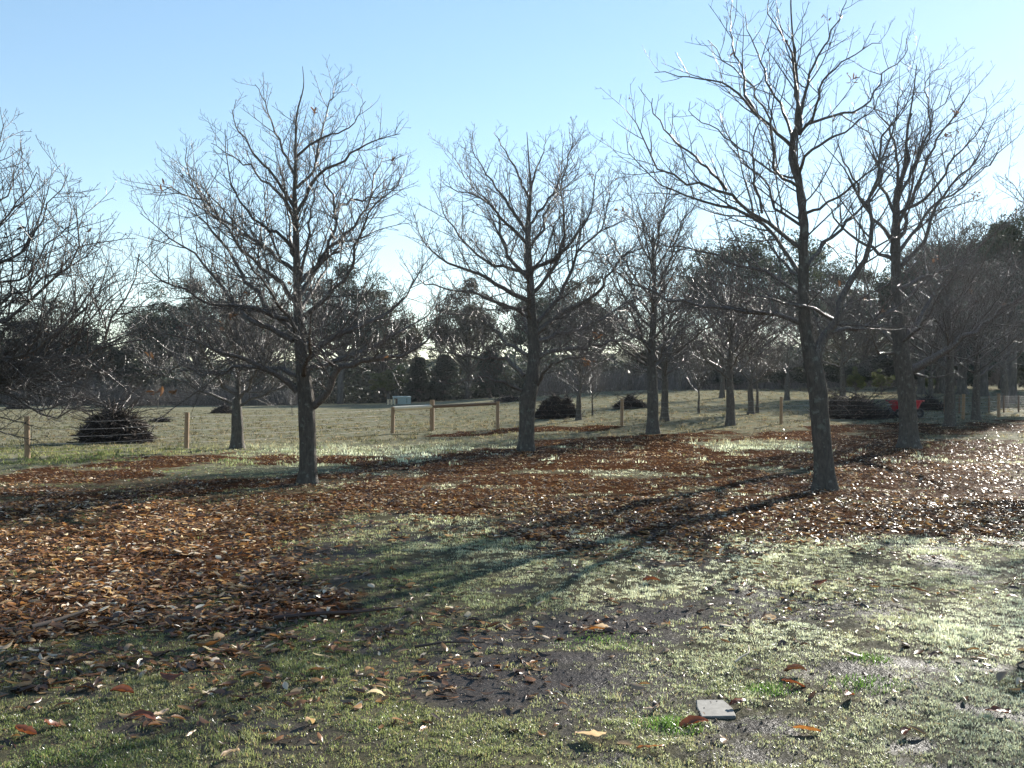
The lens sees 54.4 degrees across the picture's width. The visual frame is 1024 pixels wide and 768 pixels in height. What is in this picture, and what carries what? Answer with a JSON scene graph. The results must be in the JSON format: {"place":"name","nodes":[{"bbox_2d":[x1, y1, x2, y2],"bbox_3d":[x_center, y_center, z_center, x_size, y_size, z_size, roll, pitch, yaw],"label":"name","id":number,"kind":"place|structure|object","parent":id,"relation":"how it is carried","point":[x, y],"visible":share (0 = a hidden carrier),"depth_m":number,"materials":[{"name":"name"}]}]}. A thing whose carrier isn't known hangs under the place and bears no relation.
{"place":"outdoors","nodes":[
{"label":"outdoors","id":0,"kind":"place"},
{"bbox_2d":[0,341,1023,767],"bbox_3d":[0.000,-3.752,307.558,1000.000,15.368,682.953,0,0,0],"label":"ground","id":1,"kind":"structure","parent":0,"point":[586,675],"depth_m":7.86,"materials":[{"name":"plant"}]},
{"bbox_2d":[0,641,12,648],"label":"fallen leaf","id":2,"kind":"object","parent":1,"relation":"on","point":[6,646],"visible":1,"depth_m":6.29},
{"bbox_2d":[4,399,28,408],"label":"brush heap","id":3,"kind":"object","parent":1,"relation":"on","point":[14,406],"visible":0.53,"depth_m":92.14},
{"bbox_2d":[15,724,36,734],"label":"fallen leaf","id":4,"kind":"object","parent":1,"relation":"on","point":[30,730],"visible":1,"depth_m":4.76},
{"bbox_2d":[0,297,90,393],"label":"gum tree","id":5,"kind":"object","parent":1,"relation":"on","point":[48,305],"visible":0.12,"depth_m":128.58,"materials":[{"name":"green plant"}]},
{"bbox_2d":[44,719,61,726],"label":"fallen leaf","id":6,"kind":"object","parent":1,"relation":"on","point":[52,722],"visible":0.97,"depth_m":4.90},
{"bbox_2d":[42,320,145,395],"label":"gum tree","id":7,"kind":"object","parent":1,"relation":"on","point":[118,357],"visible":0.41,"depth_m":129.58,"materials":[{"name":"green plant"}]},
{"bbox_2d":[0,107,198,463],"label":"bare tree","id":8,"kind":"object","parent":1,"relation":"on","point":[16,366],"visible":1,"depth_m":13.24,"materials":[{"name":"brown plant"}]},
{"bbox_2d":[48,373,165,443],"bbox_3d":[-12.811,0.752,31.737,3.727,2.244,3.187,0,0,0],"label":"brush heap","id":9,"kind":"object","parent":1,"relation":"on","point":[94,430],"visible":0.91,"depth_m":31.30,"materials":[{"name":"wood"}]},
{"bbox_2d":[110,684,133,692],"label":"fallen leaf","id":10,"kind":"object","parent":1,"relation":"on","point":[123,688],"visible":1,"depth_m":5.33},
{"bbox_2d":[106,304,189,388],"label":"gum tree","id":11,"kind":"object","parent":1,"relation":"on","point":[127,325],"visible":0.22,"depth_m":136.00,"materials":[{"name":"green plant"}]},
{"bbox_2d":[149,376,167,407],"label":"bare tree","id":12,"kind":"object","parent":1,"relation":"on","point":[157,389],"visible":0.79,"depth_m":93.81,"materials":[{"name":"brown plant"}]},
{"bbox_2d":[154,708,168,714],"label":"fallen leaf","id":13,"kind":"object","parent":1,"relation":"on","point":[163,711],"visible":1,"depth_m":5.01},
{"bbox_2d":[148,416,177,421],"bbox_3d":[-18.748,1.827,53.383,2.010,0.470,1.154,0,0,0],"label":"brush heap","id":14,"kind":"object","parent":1,"relation":"on","point":[165,419],"visible":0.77,"depth_m":53.12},
{"bbox_2d":[159,672,183,679],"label":"fallen leaf","id":15,"kind":"object","parent":1,"relation":"on","point":[168,676],"visible":1,"depth_m":5.57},
{"bbox_2d":[128,276,266,399],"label":"gum tree","id":16,"kind":"object","parent":1,"relation":"on","point":[189,306],"visible":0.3,"depth_m":129.14,"materials":[{"name":"green plant"}]},
{"bbox_2d":[194,638,220,646],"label":"fallen leaf","id":17,"kind":"object","parent":1,"relation":"on","point":[209,643],"visible":0.96,"depth_m":6.33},
{"bbox_2d":[210,398,232,413],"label":"brush heap","id":18,"kind":"object","parent":1,"relation":"on","point":[223,409],"visible":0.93,"depth_m":75.02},
{"bbox_2d":[106,222,352,449],"bbox_3d":[-7.684,-1.389,28.072,5.847,6.681,6.000,0,-1,34],"label":"bare tree","id":19,"kind":"object","parent":1,"relation":"on","point":[237,437],"visible":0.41,"depth_m":27.99,"materials":[{"name":"brown plant"}]},
{"bbox_2d":[221,748,239,756],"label":"fallen leaf","id":20,"kind":"object","parent":1,"relation":"on","point":[226,752],"visible":1,"depth_m":4.45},
{"bbox_2d":[216,294,316,383],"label":"gum tree","id":21,"kind":"object","parent":1,"relation":"on","point":[263,357],"visible":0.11,"depth_m":138.08,"materials":[{"name":"green plant"}]},
{"bbox_2d":[282,389,297,415],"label":"bare tree","id":22,"kind":"object","parent":1,"relation":"on","point":[291,401],"visible":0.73,"depth_m":65.79,"materials":[{"name":"brown plant"}]},
{"bbox_2d":[111,54,478,484],"bbox_3d":[-4.036,-2.062,17.976,7.013,7.945,5.300,0,0,0],"label":"bare tree","id":23,"kind":"object","parent":1,"relation":"on","point":[308,404],"visible":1,"depth_m":17.62,"materials":[{"name":"brown plant"}]},
{"bbox_2d":[277,256,396,403],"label":"gum tree","id":24,"kind":"object","parent":1,"relation":"on","point":[340,381],"visible":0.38,"depth_m":127.24,"materials":[{"name":"green plant"}]},
{"bbox_2d":[348,286,426,400],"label":"gum tree","id":25,"kind":"object","parent":1,"relation":"on","point":[382,366],"visible":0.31,"depth_m":133.36,"materials":[{"name":"green plant"}]},
{"bbox_2d":[368,361,409,403],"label":"leafy shrub","id":26,"kind":"object","parent":1,"relation":"on","point":[387,377],"visible":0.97,"depth_m":117.30,"materials":[{"name":"green plant"}]},
{"bbox_2d":[392,396,410,403],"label":"shed","id":27,"kind":"structure","parent":1,"relation":"on","point":[403,399],"depth_m":111.45,"materials":[{"name":"metal"}]},
{"bbox_2d":[400,356,436,401],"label":"conifer","id":28,"kind":"object","parent":1,"relation":"on","point":[418,371],"visible":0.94,"depth_m":127.11,"materials":[{"name":"green plant"}]},
{"bbox_2d":[423,354,465,400],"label":"conifer","id":29,"kind":"object","parent":1,"relation":"on","point":[447,365],"visible":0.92,"depth_m":121.20,"materials":[{"name":"green plant"}]},
{"bbox_2d":[415,641,488,647],"bbox_3d":[-0.383,1.649,6.323,0.469,0.034,0.067,0,0,-5],"label":"fallen twig","id":30,"kind":"object","parent":1,"relation":"on","point":[428,644],"visible":1,"depth_m":6.32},
{"bbox_2d":[420,278,513,398],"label":"gum tree","id":31,"kind":"object","parent":1,"relation":"on","point":[469,336],"visible":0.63,"depth_m":126.53,"materials":[{"name":"green plant"}]},
{"bbox_2d":[468,351,511,397],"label":"conifer","id":32,"kind":"object","parent":1,"relation":"on","point":[493,387],"visible":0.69,"depth_m":121.16,"materials":[{"name":"green plant"}]},
{"bbox_2d":[0,394,999,457],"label":"wire fence","id":33,"kind":"object","parent":1,"relation":"on","point":[431,406],"visible":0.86,"depth_m":37.58,"materials":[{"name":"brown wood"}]},
{"bbox_2d":[491,390,519,401],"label":"brush heap","id":34,"kind":"object","parent":1,"relation":"on","point":[510,398],"visible":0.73,"depth_m":74.50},
{"bbox_2d":[0,355,1021,405],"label":"scrub","id":35,"kind":"object","parent":1,"relation":"on","point":[618,384],"visible":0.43,"depth_m":105.00,"materials":[{"name":"plant"}]},
{"bbox_2d":[0,388,1023,466],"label":"pasture","id":36,"kind":"structure","parent":1,"relation":"on","point":[330,447],"depth_m":32.83,"materials":[{"name":"plant"}]},
{"bbox_2d":[691,274,814,414],"bbox_3d":[10.503,-1.892,44.545,5.607,6.724,4.270,0,0,-13],"label":"bare tree","id":37,"kind":"object","parent":36,"relation":"on","point":[750,396],"visible":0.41,"depth_m":44.37,"materials":[{"name":"brown plant"}]},
{"bbox_2d":[733,278,836,400],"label":"bare tree","id":38,"kind":"object","parent":36,"relation":"on","point":[787,389],"visible":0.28,"depth_m":57.89,"materials":[{"name":"brown plant"}]},
{"bbox_2d":[801,375,923,418],"bbox_3d":[14.365,0.152,41.187,5.099,2.592,4.297,0,0,0],"label":"brush heap","id":39,"kind":"object","parent":36,"relation":"on","point":[859,407],"visible":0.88,"depth_m":40.94,"materials":[{"name":"wood"}]},
{"bbox_2d":[0,505,1023,767],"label":"fallen leaves","id":40,"kind":"object","parent":1,"relation":"on","point":[532,655],"visible":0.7,"depth_m":6.08,"materials":[{"name":"plant"}]},
{"bbox_2d":[0,419,1023,749],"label":"leaf litter","id":41,"kind":"object","parent":1,"relation":"on","point":[148,571],"visible":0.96,"depth_m":11.03,"materials":[{"name":"plant"}]},
{"bbox_2d":[30,609,87,628],"bbox_3d":[-3.181,1.661,7.014,0.042,0.080,0.419,0,-1,37],"label":"bark piece","id":42,"kind":"object","parent":41,"relation":"on","point":[46,623],"visible":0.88,"depth_m":6.99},
{"bbox_2d":[124,709,156,719],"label":"fallen leaf","id":43,"kind":"object","parent":41,"relation":"on","point":[147,714],"visible":0.97,"depth_m":4.91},
{"bbox_2d":[274,606,397,619],"bbox_3d":[-1.260,1.649,7.154,0.881,0.055,0.066,0,0,-12],"label":"fallen twig","id":44,"kind":"object","parent":41,"relation":"on","point":[281,617],"visible":1,"depth_m":7.14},
{"bbox_2d":[3,327,1023,403],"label":"woodland","id":45,"kind":"object","parent":1,"relation":"on","point":[357,391],"visible":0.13,"depth_m":133.91,"materials":[{"name":"green plant"}]},
{"bbox_2d":[392,115,674,451],"bbox_3d":[0.737,-2.612,26.848,7.656,9.054,5.852,0,0,0],"label":"bare tree","id":46,"kind":"object","parent":1,"relation":"on","point":[529,392],"visible":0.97,"depth_m":26.35,"materials":[{"name":"brown plant"}]},
{"bbox_2d":[504,286,577,364],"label":"gum tree","id":47,"kind":"object","parent":1,"relation":"on","point":[525,337],"visible":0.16,"depth_m":124.51,"materials":[{"name":"green plant"}]},
{"bbox_2d":[535,380,584,418],"bbox_3d":[1.989,0.592,44.062,2.683,1.864,2.061,0,0,0],"label":"brush heap","id":48,"kind":"object","parent":1,"relation":"on","point":[555,407],"visible":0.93,"depth_m":43.69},
{"bbox_2d":[540,290,619,419],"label":"bare tree","id":49,"kind":"object","parent":1,"relation":"on","point":[578,406],"visible":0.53,"depth_m":41.33,"materials":[{"name":"brown plant"}]},
{"bbox_2d":[575,729,605,736],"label":"fallen leaf","id":50,"kind":"object","parent":1,"relation":"on","point":[593,732],"visible":1,"depth_m":4.66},
{"bbox_2d":[538,275,644,370],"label":"gum tree","id":51,"kind":"object","parent":1,"relation":"on","point":[559,324],"visible":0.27,"depth_m":120.47,"materials":[{"name":"green plant"}]},
{"bbox_2d":[573,347,612,414],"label":"bare tree","id":52,"kind":"object","parent":1,"relation":"on","point":[597,378],"visible":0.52,"depth_m":44.78,"materials":[{"name":"brown plant"}]},
{"bbox_2d":[582,625,604,631],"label":"fallen leaf","id":53,"kind":"object","parent":1,"relation":"on","point":[592,627],"visible":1,"depth_m":6.75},
{"bbox_2d":[550,629,651,651],"bbox_3d":[0.586,1.681,6.559,0.718,0.046,0.602,0,0,0],"label":"grass patch","id":54,"kind":"object","parent":1,"relation":"on","point":[622,647],"visible":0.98,"depth_m":6.53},
{"bbox_2d":[611,387,646,408],"bbox_3d":[6.127,0.690,50.581,2.227,1.121,1.940,0,0,16],"label":"brush heap","id":55,"kind":"object","parent":1,"relation":"on","point":[631,402],"visible":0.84,"depth_m":50.25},
{"bbox_2d":[636,744,663,748],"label":"fallen leaf","id":56,"kind":"object","parent":1,"relation":"on","point":[642,746],"visible":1,"depth_m":4.53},
{"bbox_2d":[643,704,658,709],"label":"fallen leaf","id":57,"kind":"object","parent":1,"relation":"on","point":[651,708],"visible":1,"depth_m":5.12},
{"bbox_2d":[642,576,659,580],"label":"fallen leaf","id":58,"kind":"object","parent":1,"relation":"on","point":[649,578],"visible":1,"depth_m":8.48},
{"bbox_2d":[562,149,758,433],"bbox_3d":[4.689,-3.046,33.377,6.754,9.670,6.831,0,0,11],"label":"bare tree","id":59,"kind":"object","parent":1,"relation":"on","point":[652,423],"visible":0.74,"depth_m":32.98,"materials":[{"name":"brown plant"}]},
{"bbox_2d":[622,331,705,373],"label":"gum tree","id":60,"kind":"object","parent":1,"relation":"on","point":[643,366],"visible":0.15,"depth_m":124.11,"materials":[{"name":"green plant"}]},
{"bbox_2d":[630,713,702,737],"bbox_3d":[0.770,1.666,4.910,0.372,0.084,0.311,0,0,0],"label":"grass clump","id":61,"kind":"object","parent":1,"relation":"on","point":[666,723],"visible":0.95,"depth_m":4.89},
{"bbox_2d":[587,244,752,420],"bbox_3d":[6.132,-2.134,39.321,6.432,7.409,5.998,0,0,3],"label":"bare tree","id":62,"kind":"object","parent":1,"relation":"on","point":[664,401],"visible":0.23,"depth_m":39.32,"materials":[{"name":"brown plant"}]},
{"bbox_2d":[660,324,704,390],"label":"bare tree","id":63,"kind":"object","parent":1,"relation":"on","point":[680,383],"visible":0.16,"depth_m":79.89,"materials":[{"name":"brown plant"}]},
{"bbox_2d":[679,715,707,728],"bbox_3d":[0.888,1.666,4.905,0.161,0.037,0.082,-14,10,-3],"label":"fallen leaf","id":64,"kind":"object","parent":1,"relation":"on","point":[688,720],"visible":0.97,"depth_m":4.92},
{"bbox_2d":[677,330,728,411],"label":"bare tree","id":65,"kind":"object","parent":1,"relation":"on","point":[697,369],"visible":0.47,"depth_m":45.13,"materials":[{"name":"brown plant"}]},
{"bbox_2d":[696,700,735,718],"bbox_3d":[1.056,1.710,5.184,0.190,0.050,0.283,0,0,0],"label":"stone slab","id":66,"kind":"object","parent":1,"relation":"on","point":[720,709],"depth_m":5.15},
{"bbox_2d":[695,368,746,384],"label":"leafy shrub","id":67,"kind":"object","parent":1,"relation":"on","point":[737,381],"visible":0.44,"depth_m":93.82,"materials":[{"name":"green plant"}]},
{"bbox_2d":[683,276,777,397],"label":"bare tree","id":68,"kind":"object","parent":1,"relation":"on","point":[722,388],"visible":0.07,"depth_m":61.86,"materials":[{"name":"brown plant"}]},
{"bbox_2d":[657,226,816,425],"bbox_3d":[8.213,-2.241,37.089,6.314,7.799,6.771,0,0,-10],"label":"bare tree","id":69,"kind":"object","parent":1,"relation":"on","point":[729,339],"visible":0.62,"depth_m":36.76,"materials":[{"name":"brown plant"}]},
{"bbox_2d":[729,698,745,705],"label":"fallen leaf","id":70,"kind":"object","parent":1,"relation":"on","point":[736,700],"visible":1,"depth_m":5.19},
{"bbox_2d":[734,645,749,662],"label":"fallen twig","id":71,"kind":"object","parent":1,"relation":"on","point":[740,657],"visible":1,"depth_m":6.01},
{"bbox_2d":[665,227,832,388],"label":"gum tree","id":72,"kind":"object","parent":1,"relation":"on","point":[757,247],"visible":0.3,"depth_m":102.67,"materials":[{"name":"plant"}]},
{"bbox_2d":[724,304,792,412],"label":"bare tree","id":73,"kind":"object","parent":1,"relation":"on","point":[757,395],"visible":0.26,"depth_m":45.56,"materials":[{"name":"brown plant"}]},
{"bbox_2d":[736,680,796,697],"bbox_3d":[1.396,1.667,5.471,0.337,0.060,0.304,0,0,0],"label":"grass clump","id":74,"kind":"object","parent":1,"relation":"on","point":[767,688],"visible":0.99,"depth_m":5.46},
{"bbox_2d":[753,363,806,389],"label":"leafy shrub","id":75,"kind":"object","parent":1,"relation":"on","point":[779,375],"visible":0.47,"depth_m":83.48,"materials":[{"name":"green plant"}]},
{"bbox_2d":[584,0,982,490],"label":"bare tree","id":76,"kind":"object","parent":1,"relation":"on","point":[824,476],"visible":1,"depth_m":16.30,"materials":[{"name":"brown plant"}]},
{"bbox_2d":[781,678,804,686],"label":"fallen leaf","id":77,"kind":"object","parent":1,"relation":"on","point":[790,680],"visible":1,"depth_m":5.50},
{"bbox_2d":[784,664,806,671],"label":"fallen leaf","id":78,"kind":"object","parent":1,"relation":"on","point":[791,667],"visible":1,"depth_m":5.72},
{"bbox_2d":[793,724,820,731],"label":"fallen leaf","id":79,"kind":"object","parent":1,"relation":"on","point":[811,728],"visible":1,"depth_m":4.78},
{"bbox_2d":[766,239,866,350],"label":"gum tree","id":80,"kind":"object","parent":1,"relation":"on","point":[827,272],"visible":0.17,"depth_m":110.76,"materials":[{"name":"green plant"}]},
{"bbox_2d":[809,579,826,585],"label":"fallen leaf","id":81,"kind":"object","parent":1,"relation":"on","point":[817,582],"visible":1,"depth_m":8.31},
{"bbox_2d":[791,357,860,382],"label":"leafy shrub","id":82,"kind":"object","parent":1,"relation":"on","point":[829,369],"visible":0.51,"depth_m":78.85,"materials":[{"name":"green plant"}]},
{"bbox_2d":[785,269,905,396],"bbox_3d":[21.393,-3.340,63.939,7.448,8.579,6.945,0,0,-20],"label":"bare tree","id":83,"kind":"object","parent":1,"relation":"on","point":[842,344],"visible":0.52,"depth_m":63.85,"materials":[{"name":"brown plant"}]},
{"bbox_2d":[846,366,865,393],"bbox_3d":[21.346,-0.104,61.912,1.231,2.040,1.634,0,-1,37],"label":"leafy shrub","id":84,"kind":"object","parent":1,"relation":"on","point":[856,380],"visible":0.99,"depth_m":61.94,"materials":[{"name":"green plant"}]},
{"bbox_2d":[815,267,905,370],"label":"gum tree","id":85,"kind":"object","parent":1,"relation":"on","point":[879,345],"visible":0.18,"depth_m":104.16,"materials":[{"name":"green plant"}]},
{"bbox_2d":[823,672,908,694],"bbox_3d":[1.964,1.658,5.546,0.476,0.058,0.398,0,0,0],"label":"grass clump","id":86,"kind":"object","parent":1,"relation":"on","point":[861,683],"visible":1,"depth_m":5.55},
{"bbox_2d":[842,650,894,664],"bbox_3d":[2.156,1.652,6.029,0.311,0.050,0.270,0,0,0],"label":"grass clump","id":87,"kind":"object","parent":1,"relation":"on","point":[864,659],"visible":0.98,"depth_m":6.02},
{"bbox_2d":[871,369,894,394],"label":"leafy shrub","id":88,"kind":"object","parent":1,"relation":"on","point":[877,380],"visible":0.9,"depth_m":65.99,"materials":[{"name":"green plant"}]},
{"bbox_2d":[845,354,957,381],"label":"leafy shrub","id":89,"kind":"object","parent":1,"relation":"on","point":[882,365],"visible":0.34,"depth_m":83.60,"materials":[{"name":"green plant"}]},
{"bbox_2d":[886,400,924,417],"bbox_3d":[16.373,1.046,41.648,1.477,0.735,1.044,0,0,-4],"label":"garden cart","id":90,"kind":"object","parent":1,"relation":"on","point":[920,412],"visible":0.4,"depth_m":41.30,"materials":[{"name":"red plastic"}]},
{"bbox_2d":[901,726,910,734],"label":"fallen leaf","id":91,"kind":"object","parent":1,"relation":"on","point":[904,730],"visible":1,"depth_m":4.78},
{"bbox_2d":[863,240,959,394],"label":"pine tree","id":92,"kind":"object","parent":1,"relation":"on","point":[921,389],"visible":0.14,"depth_m":67.46,"materials":[{"name":"plant"}]},
{"bbox_2d":[801,39,1023,448],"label":"bare tree","id":93,"kind":"object","parent":1,"relation":"on","point":[905,370],"visible":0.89,"depth_m":26.92,"materials":[{"name":"brown plant"}]},
{"bbox_2d":[884,279,963,397],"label":"bare tree","id":94,"kind":"object","parent":1,"relation":"on","point":[930,382],"visible":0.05,"depth_m":59.95,"materials":[{"name":"brown plant"}]},
{"bbox_2d":[833,176,1023,426],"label":"bare tree","id":95,"kind":"object","parent":1,"relation":"on","point":[949,416],"visible":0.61,"depth_m":36.44,"materials":[{"name":"brown plant"}]},
{"bbox_2d":[916,391,944,410],"bbox_3d":[20.013,0.699,48.088,2.373,1.158,1.544,0,0,0],"label":"brush heap","id":96,"kind":"object","parent":1,"relation":"on","point":[928,406],"visible":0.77,"depth_m":47.72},
{"bbox_2d":[908,246,971,393],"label":"pine tree","id":97,"kind":"object","parent":1,"relation":"on","point":[939,386],"visible":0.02,"depth_m":69.73,"materials":[{"name":"plant"}]},
{"bbox_2d":[905,241,1002,394],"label":"pine tree","id":98,"kind":"object","parent":1,"relation":"on","point":[961,386],"depth_m":67.27,"materials":[{"name":"plant"}]},
{"bbox_2d":[889,322,1020,361],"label":"gum tree","id":99,"kind":"object","parent":1,"relation":"on","point":[915,349],"visible":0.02,"depth_m":91.10,"materials":[{"name":"green plant"}]},
{"bbox_2d":[903,234,1023,419],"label":"bare tree","id":100,"kind":"object","parent":1,"relation":"on","point":[975,412],"visible":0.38,"depth_m":40.04,"materials":[{"name":"brown plant"}]},
{"bbox_2d":[925,233,1023,395],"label":"pine tree","id":101,"kind":"object","parent":1,"relation":"on","point":[984,390],"visible":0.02,"depth_m":63.99,"materials":[{"name":"plant"}]},
{"bbox_2d":[936,211,1023,402],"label":"pine tree","id":102,"kind":"object","parent":1,"relation":"on","point":[1013,232],"visible":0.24,"depth_m":54.71,"materials":[{"name":"plant"}]},
{"bbox_2d":[944,395,1023,412],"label":"netting fence","id":103,"kind":"object","parent":1,"relation":"on","point":[959,404],"visible":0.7,"depth_m":45.50,"materials":[{"name":"grey metal"}]},
{"bbox_2d":[952,239,1023,407],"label":"bare tree","id":104,"kind":"object","parent":1,"relation":"on","point":[1004,386],"visible":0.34,"depth_m":49.83,"materials":[{"name":"brown plant"}]},
{"bbox_2d":[956,219,1023,389],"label":"conifer","id":105,"kind":"object","parent":1,"relation":"on","point":[1020,358],"visible":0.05,"depth_m":79.36,"materials":[{"name":"plant"}]},
{"bbox_2d":[985,705,1010,712],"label":"fallen leaf","id":106,"kind":"object","parent":1,"relation":"on","point":[998,709],"visible":1,"depth_m":5.06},
{"bbox_2d":[992,137,1023,303],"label":"bare tree","id":107,"kind":"object","parent":1,"relation":"on","point":[1022,201],"visible":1,"depth_m":22.19,"materials":[{"name":"brown plant"}]},
{"bbox_2d":[1008,202,1023,240],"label":"gum tree","id":108,"kind":"object","parent":1,"relation":"on","point":[1020,216],"depth_m":88.10,"materials":[{"name":"green plant"}]},
{"bbox_2d":[0,0,1023,360],"label":"sky","id":109,"kind":"structure","parent":0,"point":[99,82],"materials":[{"name":"blue"}]},
{"bbox_2d":[925,373,936,386],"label":"leafy shrub","id":110,"kind":"object","parent":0,"point":[926,382],"visible":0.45,"depth_m":69.82,"materials":[{"name":"green plant"}]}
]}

